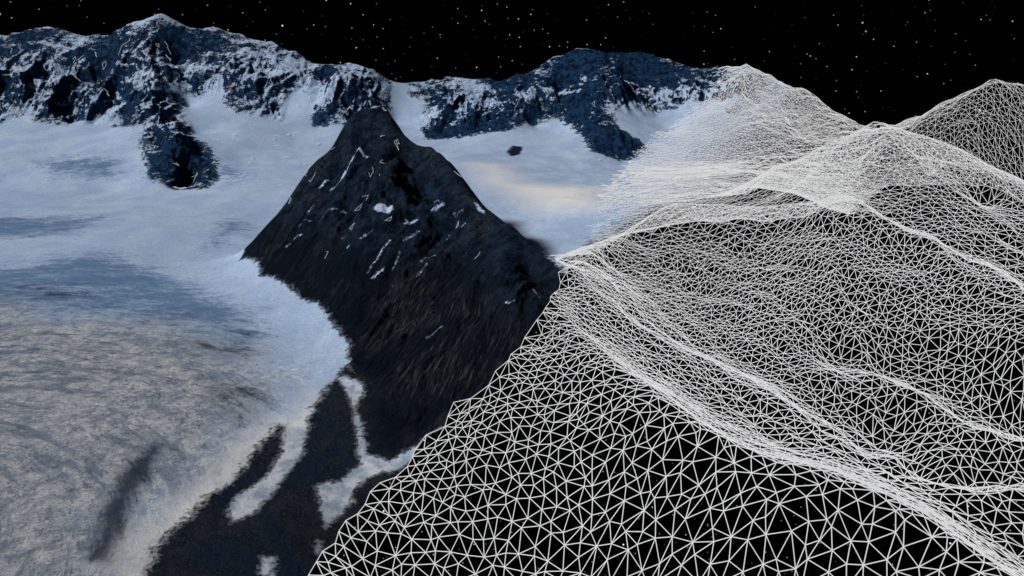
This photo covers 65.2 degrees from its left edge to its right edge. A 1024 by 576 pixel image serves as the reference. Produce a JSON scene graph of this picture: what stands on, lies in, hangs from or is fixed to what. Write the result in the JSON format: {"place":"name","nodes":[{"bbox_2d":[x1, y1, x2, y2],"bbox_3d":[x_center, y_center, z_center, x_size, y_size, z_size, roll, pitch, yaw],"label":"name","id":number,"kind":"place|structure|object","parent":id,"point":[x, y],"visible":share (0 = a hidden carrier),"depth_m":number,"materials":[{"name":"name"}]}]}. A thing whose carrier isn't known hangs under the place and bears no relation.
{"place":"outdoors","nodes":[
{"label":"outdoors","id":0,"kind":"place"},
{"bbox_2d":[0,14,392,188],"bbox_3d":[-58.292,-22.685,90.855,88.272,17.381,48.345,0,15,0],"label":"mountain range","id":1,"kind":"structure","parent":0,"point":[206,63],"depth_m":91.77,"materials":[{"name":"grey stone"}]},
{"bbox_2d":[0,75,785,575],"bbox_3d":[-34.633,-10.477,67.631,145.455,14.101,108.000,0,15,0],"label":"glacier","id":2,"kind":"object","parent":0,"point":[184,389],"visible":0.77,"depth_m":36.54,"materials":[{"name":"white snow"}]},
{"bbox_2d":[242,108,562,452],"bbox_3d":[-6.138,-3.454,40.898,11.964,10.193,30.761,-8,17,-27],"label":"rocky ridge","id":3,"kind":"structure","parent":0,"point":[433,315],"depth_m":38.03,"materials":[{"name":"black stone"}]},
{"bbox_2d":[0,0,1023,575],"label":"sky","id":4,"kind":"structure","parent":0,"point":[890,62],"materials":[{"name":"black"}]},
{"bbox_2d":[408,48,767,160],"bbox_3d":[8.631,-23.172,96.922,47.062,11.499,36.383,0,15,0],"label":"mountain massif","id":5,"kind":"structure","parent":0,"point":[572,87],"depth_m":93.57,"materials":[{"name":"grey stone"}]},
{"bbox_2d":[308,140,1023,575],"bbox_3d":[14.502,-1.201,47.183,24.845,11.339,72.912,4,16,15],"label":"wireframe terrain","id":6,"kind":"structure","parent":0,"point":[696,170],"depth_m":28.89,"materials":[{"name":"white"}]},
{"bbox_2d":[621,64,871,166],"bbox_3d":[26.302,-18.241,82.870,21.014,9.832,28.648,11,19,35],"label":"wireframe mountain","id":7,"kind":"structure","parent":0,"point":[798,120],"depth_m":85.30,"materials":[{"name":"white"}]},
{"bbox_2d":[777,122,1023,289],"bbox_3d":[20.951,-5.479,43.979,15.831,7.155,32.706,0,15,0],"label":"wireframe peak","id":8,"kind":"structure","parent":0,"point":[950,247],"depth_m":39.75,"materials":[{"name":"white"}]},
{"bbox_2d":[861,79,1023,202],"bbox_3d":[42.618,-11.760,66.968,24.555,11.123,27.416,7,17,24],"label":"wireframe mountain","id":9,"kind":"structure","parent":0,"point":[934,115],"depth_m":70.45,"materials":[{"name":"white"}]}
]}

